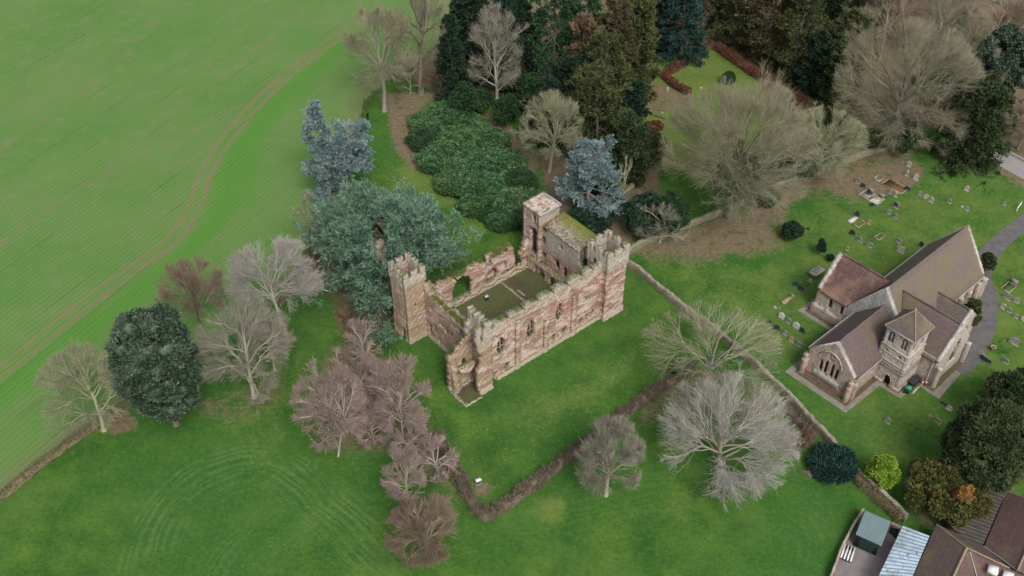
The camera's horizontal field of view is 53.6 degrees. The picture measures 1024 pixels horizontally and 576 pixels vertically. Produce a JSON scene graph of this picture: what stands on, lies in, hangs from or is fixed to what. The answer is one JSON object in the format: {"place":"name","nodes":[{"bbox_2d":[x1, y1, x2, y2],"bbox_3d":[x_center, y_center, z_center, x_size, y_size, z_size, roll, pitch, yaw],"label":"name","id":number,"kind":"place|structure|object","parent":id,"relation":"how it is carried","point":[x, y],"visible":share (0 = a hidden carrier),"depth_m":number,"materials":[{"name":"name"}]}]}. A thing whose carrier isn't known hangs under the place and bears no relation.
{"place":"outdoors","nodes":[
{"label":"outdoors","id":0,"kind":"place"},
{"bbox_2d":[0,0,452,488],"bbox_3d":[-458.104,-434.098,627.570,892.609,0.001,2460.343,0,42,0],"label":"crop field","id":1,"kind":"structure","parent":0,"point":[141,141],"depth_m":174.57,"materials":[{"name":"plant"}]},
{"bbox_2d":[152,254,228,325],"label":"bare tree","id":2,"kind":"object","parent":1,"relation":"on","point":[183,274],"visible":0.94,"depth_m":137.88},
{"bbox_2d":[0,0,1023,575],"bbox_3d":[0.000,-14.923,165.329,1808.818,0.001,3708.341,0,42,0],"label":"grass ground","id":3,"kind":"structure","parent":0,"point":[222,478],"depth_m":129.13,"materials":[{"name":"plant"}]},
{"bbox_2d":[0,399,132,501],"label":"field hedge","id":4,"kind":"object","parent":3,"relation":"on","point":[23,477],"visible":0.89,"depth_m":125.39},
{"bbox_2d":[30,338,129,438],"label":"bare tree","id":5,"kind":"object","parent":3,"relation":"on","point":[88,359],"visible":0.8,"depth_m":122.83,"materials":[{"name":"plant"}]},
{"bbox_2d":[104,301,203,426],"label":"holm oak","id":6,"kind":"object","parent":3,"relation":"on","point":[152,351],"visible":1,"depth_m":118.54,"materials":[{"name":"green plant"}]},
{"bbox_2d":[191,287,290,414],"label":"bare tree","id":7,"kind":"object","parent":3,"relation":"on","point":[221,348],"visible":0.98,"depth_m":126.39,"materials":[{"name":"plant"}]},
{"bbox_2d":[237,302,295,370],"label":"bare tree","id":8,"kind":"object","parent":3,"relation":"on","point":[284,355],"visible":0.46,"depth_m":131.89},
{"bbox_2d":[222,232,326,335],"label":"bare tree","id":9,"kind":"object","parent":3,"relation":"on","point":[287,245],"visible":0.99,"depth_m":133.90,"materials":[{"name":"plant"}]},
{"bbox_2d":[289,346,371,456],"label":"bare tree","id":10,"kind":"object","parent":3,"relation":"on","point":[332,387],"visible":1,"depth_m":118.40,"materials":[{"name":"plant"}]},
{"bbox_2d":[299,98,376,205],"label":"blue cedar","id":11,"kind":"object","parent":3,"relation":"on","point":[328,150],"visible":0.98,"depth_m":158.29,"materials":[{"name":"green plant"}]},
{"bbox_2d":[343,317,381,369],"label":"bare tree","id":12,"kind":"object","parent":3,"relation":"on","point":[356,341],"visible":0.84,"depth_m":133.14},
{"bbox_2d":[341,349,390,406],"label":"bare tree","id":13,"kind":"object","parent":3,"relation":"on","point":[359,369],"visible":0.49,"depth_m":127.88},
{"bbox_2d":[351,404,392,450],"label":"bare tree","id":14,"kind":"object","parent":3,"relation":"on","point":[370,424],"visible":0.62,"depth_m":124.23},
{"bbox_2d":[340,1,423,112],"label":"bare tree","id":15,"kind":"object","parent":3,"relation":"on","point":[375,14],"visible":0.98,"depth_m":174.92,"materials":[{"name":"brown plant"}]},
{"bbox_2d":[292,176,483,348],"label":"spreading cedar","id":16,"kind":"object","parent":3,"relation":"on","point":[399,220],"visible":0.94,"depth_m":140.87,"materials":[{"name":"green plant"}]},
{"bbox_2d":[364,351,431,441],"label":"bare tree","id":17,"kind":"object","parent":3,"relation":"on","point":[403,384],"visible":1,"depth_m":120.68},
{"bbox_2d":[379,436,426,506],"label":"bare tree","id":18,"kind":"object","parent":3,"relation":"on","point":[394,486],"visible":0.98,"depth_m":115.58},
{"bbox_2d":[390,422,431,458],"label":"bare tree","id":19,"kind":"object","parent":3,"relation":"on","point":[398,434],"visible":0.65,"depth_m":124.31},
{"bbox_2d":[379,0,449,95],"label":"bare tree","id":20,"kind":"object","parent":3,"relation":"on","point":[422,21],"visible":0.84,"depth_m":179.68,"materials":[{"name":"grey plant"}]},
{"bbox_2d":[380,488,459,569],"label":"bare tree","id":21,"kind":"object","parent":3,"relation":"on","point":[438,514],"visible":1,"depth_m":111.98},
{"bbox_2d":[404,126,443,151],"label":"laurel shrub","id":22,"kind":"object","parent":3,"relation":"on","point":[415,139],"visible":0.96,"depth_m":174.86,"materials":[{"name":"green plant"}]},
{"bbox_2d":[407,108,452,130],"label":"laurel shrub","id":23,"kind":"object","parent":3,"relation":"on","point":[421,118],"visible":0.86,"depth_m":179.05,"materials":[{"name":"green plant"}]},
{"bbox_2d":[414,432,459,483],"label":"bare tree","id":24,"kind":"object","parent":3,"relation":"on","point":[436,442],"visible":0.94,"depth_m":120.66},
{"bbox_2d":[413,145,465,173],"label":"laurel shrub","id":25,"kind":"object","parent":3,"relation":"on","point":[432,159],"visible":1,"depth_m":170.55,"materials":[{"name":"green plant"}]},
{"bbox_2d":[423,124,473,153],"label":"laurel shrub","id":26,"kind":"object","parent":3,"relation":"on","point":[452,136],"visible":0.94,"depth_m":174.91,"materials":[{"name":"green plant"}]},
{"bbox_2d":[429,99,475,125],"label":"laurel shrub","id":27,"kind":"object","parent":3,"relation":"on","point":[453,115],"visible":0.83,"depth_m":180.23,"materials":[{"name":"green plant"}]},
{"bbox_2d":[432,13,475,100],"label":"conifer","id":28,"kind":"object","parent":3,"relation":"on","point":[448,56],"visible":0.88,"depth_m":180.49,"materials":[{"name":"green plant"}]},
{"bbox_2d":[432,169,475,195],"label":"laurel shrub","id":29,"kind":"object","parent":3,"relation":"on","point":[445,183],"visible":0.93,"depth_m":165.51,"materials":[{"name":"green plant"}]},
{"bbox_2d":[447,80,483,113],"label":"evergreen bush","id":30,"kind":"object","parent":3,"relation":"on","point":[467,101],"visible":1,"depth_m":179.96,"materials":[{"name":"green plant"}]},
{"bbox_2d":[447,0,498,88],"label":"conifer","id":31,"kind":"object","parent":3,"relation":"on","point":[459,15],"visible":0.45,"depth_m":183.38,"materials":[{"name":"green plant"}]},
{"bbox_2d":[453,0,494,85],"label":"conifer","id":32,"kind":"object","parent":3,"relation":"on","point":[471,5],"visible":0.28,"depth_m":183.46,"materials":[{"name":"green plant"}]},
{"bbox_2d":[455,191,493,217],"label":"laurel shrub","id":33,"kind":"object","parent":3,"relation":"on","point":[471,205],"visible":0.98,"depth_m":161.28,"materials":[{"name":"green plant"}]},
{"bbox_2d":[455,168,506,197],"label":"laurel shrub","id":34,"kind":"object","parent":3,"relation":"on","point":[487,181],"visible":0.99,"depth_m":164.85,"materials":[{"name":"green plant"}]},
{"bbox_2d":[463,146,511,173],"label":"laurel shrub","id":35,"kind":"object","parent":3,"relation":"on","point":[492,159],"visible":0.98,"depth_m":169.74,"materials":[{"name":"green plant"}]},
{"bbox_2d":[470,126,512,148],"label":"laurel shrub","id":36,"kind":"object","parent":3,"relation":"on","point":[482,137],"visible":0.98,"depth_m":174.56,"materials":[{"name":"green plant"}]},
{"bbox_2d":[465,1,528,106],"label":"bare tree","id":37,"kind":"object","parent":3,"relation":"on","point":[478,37],"visible":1,"depth_m":176.29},
{"bbox_2d":[484,210,518,232],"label":"laurel shrub","id":38,"kind":"object","parent":3,"relation":"on","point":[501,221],"visible":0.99,"depth_m":158.06,"materials":[{"name":"green plant"}]},
{"bbox_2d":[491,92,520,126],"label":"evergreen bush","id":39,"kind":"object","parent":3,"relation":"on","point":[505,110],"visible":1,"depth_m":176.71,"materials":[{"name":"green plant"}]},
{"bbox_2d":[387,191,630,406],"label":"castle ruin","id":40,"kind":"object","parent":3,"relation":"on","point":[581,266],"visible":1,"depth_m":137.77,"materials":[{"name":"red stone"}]},
{"bbox_2d":[486,0,537,91],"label":"conifer","id":41,"kind":"object","parent":3,"relation":"on","point":[505,3],"visible":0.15,"depth_m":182.82,"materials":[{"name":"green plant"}]},
{"bbox_2d":[492,186,534,213],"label":"laurel shrub","id":42,"kind":"object","parent":3,"relation":"on","point":[506,198],"visible":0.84,"depth_m":161.68,"materials":[{"name":"green plant"}]},
{"bbox_2d":[502,148,529,170],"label":"laurel shrub","id":43,"kind":"object","parent":3,"relation":"on","point":[519,159],"visible":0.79,"depth_m":170.46,"materials":[{"name":"green plant"}]},
{"bbox_2d":[503,168,539,189],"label":"laurel shrub","id":44,"kind":"object","parent":3,"relation":"on","point":[514,177],"visible":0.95,"depth_m":165.74,"materials":[{"name":"green plant"}]},
{"bbox_2d":[499,0,547,106],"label":"conifer","id":45,"kind":"object","parent":3,"relation":"on","point":[520,8],"visible":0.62,"depth_m":177.75,"materials":[{"name":"green plant"}]},
{"bbox_2d":[514,71,538,112],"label":"evergreen bush","id":46,"kind":"object","parent":3,"relation":"on","point":[526,85],"visible":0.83,"depth_m":178.27,"materials":[{"name":"green plant"}]},
{"bbox_2d":[515,73,571,152],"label":"conifer","id":47,"kind":"object","parent":3,"relation":"on","point":[548,81],"visible":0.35,"depth_m":172.36,"materials":[{"name":"green plant"}]},
{"bbox_2d":[506,88,587,172],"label":"bare tree","id":48,"kind":"object","parent":3,"relation":"on","point":[559,105],"visible":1,"depth_m":163.47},
{"bbox_2d":[513,0,586,95],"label":"fir tree","id":49,"kind":"object","parent":3,"relation":"on","point":[541,24],"visible":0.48,"depth_m":175.59,"materials":[{"name":"green plant"}]},
{"bbox_2d":[429,359,695,523],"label":"shaped hedge","id":50,"kind":"object","parent":3,"relation":"on","point":[486,512],"visible":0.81,"depth_m":123.04,"materials":[{"name":"plant"}]},
{"bbox_2d":[550,47,594,128],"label":"conifer","id":51,"kind":"object","parent":3,"relation":"on","point":[567,63],"visible":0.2,"depth_m":172.49,"materials":[{"name":"green plant"}]},
{"bbox_2d":[546,0,604,78],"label":"conifer","id":52,"kind":"object","parent":3,"relation":"on","point":[591,6],"visible":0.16,"depth_m":184.24,"materials":[{"name":"green plant"}]},
{"bbox_2d":[562,11,599,92],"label":"conifer","id":53,"kind":"object","parent":3,"relation":"on","point":[581,21],"visible":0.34,"depth_m":171.37,"materials":[{"name":"brown plant"}]},
{"bbox_2d":[552,133,626,218],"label":"blue cedar","id":54,"kind":"object","parent":3,"relation":"on","point":[580,178],"visible":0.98,"depth_m":156.30,"materials":[{"name":"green plant"}]},
{"bbox_2d":[568,199,614,234],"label":"evergreen bush","id":55,"kind":"object","parent":3,"relation":"on","point":[594,223],"visible":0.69,"depth_m":156.82,"materials":[{"name":"green plant"}]},
{"bbox_2d":[564,60,633,170],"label":"yew tree","id":56,"kind":"object","parent":3,"relation":"on","point":[609,98],"visible":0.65,"depth_m":163.49,"materials":[{"name":"green plant"}]},
{"bbox_2d":[573,411,646,496],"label":"bare tree","id":57,"kind":"object","parent":3,"relation":"on","point":[604,434],"visible":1,"depth_m":114.78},
{"bbox_2d":[581,29,638,138],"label":"conifer","id":58,"kind":"object","parent":3,"relation":"on","point":[611,56],"visible":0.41,"depth_m":168.68,"materials":[{"name":"green plant"}]},
{"bbox_2d":[593,0,641,105],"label":"conifer","id":59,"kind":"object","parent":3,"relation":"on","point":[624,18],"visible":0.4,"depth_m":171.77,"materials":[{"name":"green plant"}]},
{"bbox_2d":[604,107,656,189],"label":"yew tree","id":60,"kind":"object","parent":3,"relation":"on","point":[625,125],"visible":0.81,"depth_m":162.08,"materials":[{"name":"green plant"}]},
{"bbox_2d":[612,79,652,138],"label":"conifer","id":61,"kind":"object","parent":3,"relation":"on","point":[635,98],"visible":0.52,"depth_m":171.04,"materials":[{"name":"green plant"}]},
{"bbox_2d":[616,0,663,103],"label":"conifer","id":62,"kind":"object","parent":3,"relation":"on","point":[645,49],"visible":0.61,"depth_m":178.48,"materials":[{"name":"green plant"}]},
{"bbox_2d":[620,189,672,238],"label":"evergreen bush","id":63,"kind":"object","parent":3,"relation":"on","point":[633,216],"visible":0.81,"depth_m":154.72,"materials":[{"name":"green plant"}]},
{"bbox_2d":[636,202,689,242],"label":"bare tree","id":64,"kind":"object","parent":3,"relation":"on","point":[663,217],"visible":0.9,"depth_m":153.23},
{"bbox_2d":[651,188,691,234],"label":"evergreen bush","id":65,"kind":"object","parent":3,"relation":"on","point":[682,208],"visible":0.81,"depth_m":154.25,"materials":[{"name":"green plant"}]},
{"bbox_2d":[656,0,710,68],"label":"conifer","id":66,"kind":"object","parent":3,"relation":"on","point":[693,35],"visible":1,"depth_m":192.64,"materials":[{"name":"green plant"}]},
{"bbox_2d":[659,40,713,94],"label":"garden hedge","id":67,"kind":"object","parent":3,"relation":"on","point":[668,78],"visible":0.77,"depth_m":192.01,"materials":[{"name":"brown plant"}]},
{"bbox_2d":[641,298,786,412],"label":"bare tree","id":68,"kind":"object","parent":3,"relation":"on","point":[707,332],"visible":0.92,"depth_m":128.98,"materials":[{"name":"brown plant"}]},
{"bbox_2d":[654,356,805,512],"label":"bare tree","id":69,"kind":"object","parent":3,"relation":"on","point":[680,426],"visible":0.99,"depth_m":118.34,"materials":[{"name":"grey plant"}]},
{"bbox_2d":[705,0,768,53],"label":"conifer","id":70,"kind":"object","parent":3,"relation":"on","point":[738,7],"visible":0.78,"depth_m":197.65,"materials":[{"name":"green plant"}]},
{"bbox_2d":[655,59,848,222],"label":"bare tree","id":71,"kind":"object","parent":3,"relation":"on","point":[722,130],"visible":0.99,"depth_m":149.37,"materials":[{"name":"plant"}]},
{"bbox_2d":[708,138,761,204],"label":"ivy","id":72,"kind":"object","parent":71,"relation":"attached to","point":[734,166],"visible":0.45,"depth_m":154.27,"materials":[{"name":"plant"}]},
{"bbox_2d":[713,41,808,110],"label":"garden hedge","id":73,"kind":"object","parent":3,"relation":"on","point":[737,60],"visible":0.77,"depth_m":193.30,"materials":[{"name":"brown plant"}]},
{"bbox_2d":[626,259,908,521],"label":"churchyard wall","id":74,"kind":"structure","parent":3,"relation":"on","point":[827,437],"depth_m":135.55,"materials":[{"name":"stone"}]},
{"bbox_2d":[738,0,803,73],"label":"conifer","id":75,"kind":"object","parent":3,"relation":"on","point":[756,36],"visible":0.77,"depth_m":190.65,"materials":[{"name":"green plant"}]},
{"bbox_2d":[629,137,914,253],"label":"mossy wall","id":76,"kind":"structure","parent":3,"relation":"on","point":[641,243],"depth_m":160.84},
{"bbox_2d":[761,0,833,86],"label":"conifer","id":77,"kind":"object","parent":3,"relation":"on","point":[787,29],"visible":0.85,"depth_m":185.90,"materials":[{"name":"green plant"}]},
{"bbox_2d":[778,148,817,179],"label":"evergreen bush","id":78,"kind":"object","parent":3,"relation":"on","point":[800,168],"visible":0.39,"depth_m":165.19,"materials":[{"name":"green plant"}]},
{"bbox_2d":[791,27,835,99],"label":"conifer","id":79,"kind":"object","parent":3,"relation":"on","point":[806,69],"visible":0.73,"depth_m":184.87,"materials":[{"name":"green plant"}]},
{"bbox_2d":[774,100,873,179],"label":"bare tree","id":80,"kind":"object","parent":3,"relation":"on","point":[851,127],"visible":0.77,"depth_m":164.36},
{"bbox_2d":[807,440,859,485],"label":"evergreen bush","id":81,"kind":"object","parent":3,"relation":"on","point":[832,467],"visible":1,"depth_m":122.93,"materials":[{"name":"teal plant"}]},
{"bbox_2d":[811,32,867,106],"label":"yew tree","id":82,"kind":"object","parent":3,"relation":"on","point":[831,47],"visible":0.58,"depth_m":181.98,"materials":[{"name":"green plant"}]},
{"bbox_2d":[825,96,863,130],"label":"evergreen bush","id":83,"kind":"object","parent":3,"relation":"on","point":[828,111],"visible":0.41,"depth_m":176.36,"materials":[{"name":"green plant"}]},
{"bbox_2d":[828,6,879,82],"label":"conifer","id":84,"kind":"object","parent":3,"relation":"on","point":[848,19],"visible":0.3,"depth_m":184.15,"materials":[{"name":"green plant"}]},
{"bbox_2d":[823,0,894,41],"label":"conifer","id":85,"kind":"object","parent":3,"relation":"on","point":[854,3],"visible":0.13,"depth_m":196.19,"materials":[{"name":"green plant"}]},
{"bbox_2d":[841,3,892,84],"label":"bare tree","id":86,"kind":"object","parent":3,"relation":"on","point":[865,12],"visible":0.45,"depth_m":182.84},
{"bbox_2d":[849,465,905,522],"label":"stone wall","id":87,"kind":"structure","parent":3,"relation":"on","point":[877,498],"depth_m":120.01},
{"bbox_2d":[863,453,901,489],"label":"lime bush","id":88,"kind":"object","parent":3,"relation":"on","point":[884,471],"visible":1,"depth_m":119.50,"materials":[{"name":"green plant"}]},
{"bbox_2d":[798,225,988,402],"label":"stone church","id":89,"kind":"structure","parent":3,"relation":"on","point":[899,327],"depth_m":134.82,"materials":[{"name":"stone"}]},
{"bbox_2d":[862,0,926,62],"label":"bare tree","id":90,"kind":"object","parent":3,"relation":"on","point":[887,8],"visible":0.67,"depth_m":190.64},
{"bbox_2d":[871,116,922,153],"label":"evergreen bush","id":91,"kind":"object","parent":3,"relation":"on","point":[909,143],"visible":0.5,"depth_m":170.94,"materials":[{"name":"green plant"}]},
{"bbox_2d":[824,0,994,158],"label":"bare tree","id":92,"kind":"object","parent":3,"relation":"on","point":[965,61],"visible":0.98,"depth_m":165.94,"materials":[{"name":"plant"}]},
{"bbox_2d":[911,0,980,58],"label":"bare tree","id":93,"kind":"object","parent":3,"relation":"on","point":[976,8],"visible":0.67,"depth_m":190.17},
{"bbox_2d":[921,0,974,46],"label":"bare tree","id":94,"kind":"object","parent":3,"relation":"on","point":[950,21],"visible":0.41,"depth_m":198.33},
{"bbox_2d":[903,456,994,529],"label":"yew tree","id":95,"kind":"object","parent":3,"relation":"on","point":[926,474],"visible":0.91,"depth_m":116.18,"materials":[{"name":"green plant"}]},
{"bbox_2d":[933,12,998,65],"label":"bare tree","id":96,"kind":"object","parent":3,"relation":"on","point":[967,22],"visible":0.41,"depth_m":186.24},
{"bbox_2d":[913,524,1023,575],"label":"tiled house","id":97,"kind":"structure","parent":3,"relation":"on","point":[947,552],"depth_m":110.05,"materials":[{"name":"tile"}]},
{"bbox_2d":[926,71,1017,189],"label":"yew tree","id":98,"kind":"object","parent":3,"relation":"on","point":[989,119],"visible":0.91,"depth_m":166.18,"materials":[{"name":"green plant"}]},
{"bbox_2d":[945,491,1004,545],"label":"flat roofed link","id":99,"kind":"object","parent":3,"relation":"on","point":[978,530],"visible":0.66,"depth_m":115.22,"materials":[{"name":"metal"}]},
{"bbox_2d":[938,397,1023,493],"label":"yew tree","id":100,"kind":"object","parent":3,"relation":"on","point":[986,433],"visible":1,"depth_m":114.31,"materials":[{"name":"green plant"}]},
{"bbox_2d":[958,0,1023,35],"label":"bare tree","id":101,"kind":"object","parent":3,"relation":"on","point":[1021,4],"visible":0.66,"depth_m":193.12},
{"bbox_2d":[973,22,1023,94],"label":"holm oak","id":102,"kind":"object","parent":3,"relation":"on","point":[1007,39],"visible":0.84,"depth_m":175.17,"materials":[{"name":"green plant"}]},
{"bbox_2d":[974,366,1023,408],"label":"yew tree","id":103,"kind":"object","parent":3,"relation":"on","point":[1009,384],"visible":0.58,"depth_m":125.35,"materials":[{"name":"green plant"}]},
{"bbox_2d":[984,492,1023,574],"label":"tiled house","id":104,"kind":"structure","parent":3,"relation":"on","point":[1005,540],"depth_m":113.27,"materials":[{"name":"brown tile"}]},
{"bbox_2d":[833,515,901,575],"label":"patio","id":105,"kind":"structure","parent":0,"point":[863,563],"depth_m":114.78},
{"bbox_2d":[853,511,890,555],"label":"garden shed","id":106,"kind":"structure","parent":105,"relation":"on","point":[871,531],"depth_m":115.14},
{"bbox_2d":[878,526,928,575],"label":"lean to canopy","id":107,"kind":"object","parent":105,"relation":"on","point":[905,553],"visible":1,"depth_m":112.32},
{"bbox_2d":[785,297,960,412],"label":"apron paving","id":108,"kind":"structure","parent":0,"point":[941,389],"depth_m":134.37,"materials":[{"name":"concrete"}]},
{"bbox_2d":[794,360,965,405],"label":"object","id":109,"kind":"structure","parent":108,"relation":"on","point":[942,378],"depth_m":134.67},
{"bbox_2d":[956,213,1023,375],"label":"churchyard path","id":110,"kind":"structure","parent":0,"point":[981,334],"depth_m":145.88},
{"bbox_2d":[961,138,1023,178],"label":"road","id":111,"kind":"structure","parent":0,"point":[1013,165],"depth_m":171.92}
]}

